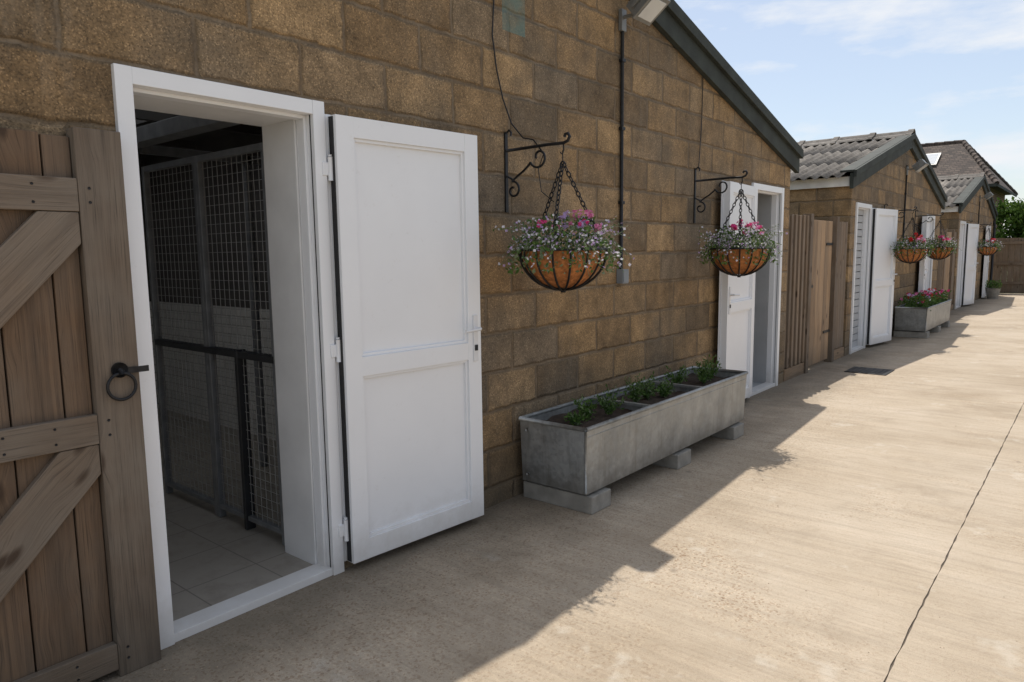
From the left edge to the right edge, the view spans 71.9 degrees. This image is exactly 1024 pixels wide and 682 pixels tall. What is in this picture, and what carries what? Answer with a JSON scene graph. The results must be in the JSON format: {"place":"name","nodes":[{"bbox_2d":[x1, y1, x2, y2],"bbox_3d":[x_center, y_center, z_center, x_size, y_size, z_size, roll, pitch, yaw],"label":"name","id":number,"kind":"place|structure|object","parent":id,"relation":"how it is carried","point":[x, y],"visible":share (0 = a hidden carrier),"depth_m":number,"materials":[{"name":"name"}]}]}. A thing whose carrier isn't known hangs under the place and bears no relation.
{"place":"outdoors","nodes":[
{"label":"outdoors","id":0,"kind":"place"},
{"bbox_2d":[91,293,1023,681],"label":"concrete yard","id":1,"kind":"structure","parent":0,"point":[905,509],"depth_m":3.24,"materials":[{"name":"beige concrete"}]},
{"bbox_2d":[0,0,803,671],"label":"stable block","id":2,"kind":"structure","parent":1,"relation":"on","point":[356,344],"depth_m":3.62,"materials":[{"name":"brick"}]},
{"bbox_2d":[0,127,161,681],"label":"wooden gate","id":3,"kind":"structure","parent":2,"relation":"attached to","point":[81,456],"depth_m":2.30,"materials":[{"name":"brown wood"}]},
{"bbox_2d":[324,114,483,563],"bbox_3d":[-0.455,-0.012,3.416,0.136,2.012,0.851,6,10,43],"label":"open door leaf","id":4,"kind":"structure","parent":2,"relation":"in","point":[403,199],"depth_m":3.38,"materials":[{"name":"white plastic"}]},
{"bbox_2d":[491,0,553,201],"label":"electric cable","id":5,"kind":"object","parent":2,"relation":"attached to","point":[504,101],"visible":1,"depth_m":3.83,"materials":[{"name":"black rubber"}]},
{"bbox_2d":[493,129,634,292],"bbox_3d":[0.265,-0.711,3.780,0.748,0.898,0.771,5,9,39],"label":"hanging basket","id":6,"kind":"object","parent":2,"relation":"attached to","point":[566,267],"visible":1,"depth_m":3.67,"materials":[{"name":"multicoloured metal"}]},
{"bbox_2d":[617,31,628,283],"bbox_3d":[0.770,-1.259,4.874,0.059,1.720,0.080,5,9,39],"label":"electrical conduit","id":7,"kind":"object","parent":2,"relation":"attached to","point":[622,278],"visible":0.92,"depth_m":4.88,"materials":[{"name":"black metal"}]},
{"bbox_2d":[619,0,670,32],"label":"floodlight","id":8,"kind":"object","parent":2,"relation":"attached to","point":[647,12],"visible":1,"depth_m":4.63,"materials":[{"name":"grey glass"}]},
{"bbox_2d":[698,81,702,168],"bbox_3d":[1.548,-1.791,5.790,0.010,0.751,0.067,5,9,39],"label":"electric cable","id":9,"kind":"object","parent":2,"relation":"attached to","point":[701,123],"visible":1,"depth_m":5.80,"materials":[{"name":"black rubber"}]},
{"bbox_2d":[717,181,757,398],"bbox_3d":[2.102,-0.421,6.480,0.136,2.007,0.806,4,9,35],"label":"open door leaf","id":10,"kind":"structure","parent":2,"relation":"in","point":[736,294],"depth_m":6.44,"materials":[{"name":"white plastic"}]},
{"bbox_2d":[693,167,787,276],"bbox_3d":[1.809,-0.954,5.583,0.690,0.898,0.771,0,7,8],"label":"hanging basket","id":11,"kind":"object","parent":2,"relation":"attached to","point":[732,256],"visible":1,"depth_m":5.52,"materials":[{"name":"multicoloured metal"}]},
{"bbox_2d":[518,354,747,514],"bbox_3d":[0.954,0.508,4.879,0.490,0.665,2.306,5,9,39],"label":"trough planter","id":12,"kind":"object","parent":1,"relation":"on","point":[580,454],"visible":1,"depth_m":4.34,"materials":[{"name":"concrete"}]},
{"bbox_2d":[783,214,847,381],"bbox_3d":[3.738,-0.595,8.643,0.100,1.860,2.364,5,9,39],"label":"wooden fence","id":13,"kind":"object","parent":1,"relation":"on","point":[816,280],"visible":0.94,"depth_m":8.52,"materials":[{"name":"brown wood"}]},
{"bbox_2d":[789,129,947,355],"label":"stable block","id":14,"kind":"structure","parent":1,"relation":"on","point":[857,183],"depth_m":10.52,"materials":[{"name":"brick"}]},
{"bbox_2d":[852,209,863,347],"bbox_3d":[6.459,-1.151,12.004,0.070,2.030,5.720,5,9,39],"label":"door","id":15,"kind":"structure","parent":14,"relation":"in","point":[860,212],"depth_m":10.20,"materials":[{"name":"white wood"}]},
{"bbox_2d":[865,208,897,344],"bbox_3d":[5.552,-0.964,10.548,0.813,1.997,0.136,-7,9,-41],"label":"open door leaf","id":16,"kind":"structure","parent":14,"relation":"in","point":[884,222],"depth_m":10.52,"materials":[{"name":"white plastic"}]},
{"bbox_2d":[902,165,908,247],"bbox_3d":[6.614,-2.170,11.868,0.059,1.522,0.080,5,9,39],"label":"electrical conduit","id":17,"kind":"object","parent":14,"relation":"attached to","point":[905,206],"visible":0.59,"depth_m":11.86,"materials":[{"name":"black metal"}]},
{"bbox_2d":[884,204,936,263],"bbox_3d":[6.027,-1.619,10.604,0.691,0.918,0.705,-3,7,-14],"label":"hanging basket","id":18,"kind":"object","parent":14,"relation":"attached to","point":[915,253],"visible":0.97,"depth_m":10.53,"materials":[{"name":"black metal"}]},
{"bbox_2d":[906,159,928,174],"bbox_3d":[6.704,-2.882,11.697,0.313,0.234,0.240,5,9,39],"label":"floodlight","id":19,"kind":"object","parent":14,"relation":"attached to","point":[919,165],"visible":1,"depth_m":11.61,"materials":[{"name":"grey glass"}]},
{"bbox_2d":[918,216,930,293],"bbox_3d":[7.718,-1.318,13.189,0.136,1.997,0.777,4,9,34],"label":"open door leaf","id":20,"kind":"structure","parent":14,"relation":"in","point":[923,267],"depth_m":12.92,"materials":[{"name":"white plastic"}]},
{"bbox_2d":[914,210,960,259],"bbox_3d":[7.505,-1.871,12.414,0.722,0.898,0.686,-3,8,-20],"label":"hanging basket","id":21,"kind":"object","parent":14,"relation":"attached to","point":[940,250],"visible":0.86,"depth_m":12.32,"materials":[{"name":"brown wicker"}]},
{"bbox_2d":[844,366,893,375],"bbox_3d":[4.269,0.354,8.436,0.450,0.012,0.450,5,9,39],"label":"drain cover","id":22,"kind":"object","parent":1,"relation":"on","point":[873,371],"visible":1,"depth_m":8.40,"materials":[{"name":"black metal"}]},
{"bbox_2d":[893,288,951,338],"bbox_3d":[7.236,-0.533,12.388,0.492,0.729,2.376,5,9,39],"label":"trough planter","id":23,"kind":"object","parent":1,"relation":"on","point":[921,315],"visible":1,"depth_m":11.65,"materials":[{"name":"concrete"}]},
{"bbox_2d":[936,229,956,310],"bbox_3d":[9.608,-1.538,15.664,0.100,1.860,2.364,5,9,39],"label":"wooden fence","id":24,"kind":"object","parent":1,"relation":"on","point":[945,273],"visible":0.37,"depth_m":15.84,"materials":[{"name":"brown wood"}]},
{"bbox_2d":[937,172,997,309],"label":"stable block","id":25,"kind":"structure","parent":1,"relation":"on","point":[963,192],"depth_m":17.69,"materials":[{"name":"brick"}]},
{"bbox_2d":[961,223,978,304],"bbox_3d":[11.422,-1.907,17.569,0.813,1.997,0.136,-7,9,-41],"label":"open door leaf","id":26,"kind":"structure","parent":25,"relation":"in","point":[972,230],"depth_m":17.55,"materials":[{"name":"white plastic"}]},
{"bbox_2d":[981,226,989,297],"bbox_3d":[13.588,-2.262,20.210,0.136,1.997,0.777,4,9,34],"label":"open door leaf","id":27,"kind":"structure","parent":25,"relation":"in","point":[987,234],"depth_m":19.95,"materials":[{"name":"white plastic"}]},
{"bbox_2d":[979,192,993,200],"bbox_3d":[12.574,-3.825,18.718,0.313,0.234,0.240,5,9,39],"label":"floodlight","id":28,"kind":"object","parent":25,"relation":"attached to","point":[987,196],"visible":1,"depth_m":18.63,"materials":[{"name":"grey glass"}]},
{"bbox_2d":[976,222,1002,255],"bbox_3d":[11.923,-2.584,17.722,0.751,0.898,0.750,5,9,39],"label":"hanging basket","id":29,"kind":"object","parent":25,"relation":"attached to","point":[988,250],"visible":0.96,"depth_m":17.63,"materials":[{"name":"brown wicker"}]},
{"bbox_2d":[989,220,995,282],"bbox_3d":[14.699,-2.562,21.628,0.070,2.239,0.166,2,8,23],"label":"rainwater downpipe","id":30,"kind":"object","parent":25,"relation":"attached to","point":[992,256],"visible":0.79,"depth_m":21.56,"materials":[{"name":"black metal"}]},
{"bbox_2d":[985,280,1001,298],"bbox_3d":[13.671,-1.474,20.083,0.431,0.544,0.428,5,9,39],"label":"flower pot","id":31,"kind":"object","parent":1,"relation":"on","point":[992,292],"visible":1,"depth_m":19.99,"materials":[{"name":"concrete"}]},
{"bbox_2d":[989,238,1023,292],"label":"wooden fence","id":32,"kind":"object","parent":1,"relation":"on","point":[1010,279],"visible":0.45,"depth_m":22.05,"materials":[{"name":"brown wood"}]},
{"bbox_2d":[675,0,1023,236],"label":"sky","id":33,"kind":"structure","parent":0,"point":[942,70],"materials":[{"name":"blue"}]},
{"bbox_2d":[989,187,1004,270],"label":"walls","id":34,"kind":"structure","parent":0,"point":[998,194],"depth_m":27.75,"materials":[{"name":"brick"}]},
{"bbox_2d":[923,143,1013,194],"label":"hipped roof","id":35,"kind":"structure","parent":34,"relation":"on","point":[957,158],"depth_m":26.88,"materials":[{"name":"tile"}]},
{"bbox_2d":[926,153,940,165],"bbox_3d":[16.141,-7.040,27.522,0.840,0.591,0.998,5,9,39],"label":"skylight","id":36,"kind":"object","parent":35,"relation":"on","point":[933,158],"visible":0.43,"depth_m":27.37,"materials":[{"name":"white glass"}]},
{"bbox_2d":[921,140,1017,196],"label":"ridge tiles and gutter","id":37,"kind":"object","parent":35,"relation":"attached to","point":[982,162],"visible":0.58,"depth_m":27.51,"materials":[{"name":"tile"}]},
{"label":"ground","id":38,"kind":"structure","parent":0,"visible":0},
{"bbox_2d":[995,196,1023,271],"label":"hedge","id":39,"kind":"object","parent":38,"relation":"on","point":[1007,211],"visible":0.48,"depth_m":23.40,"materials":[{"name":"green plant"}]}
]}

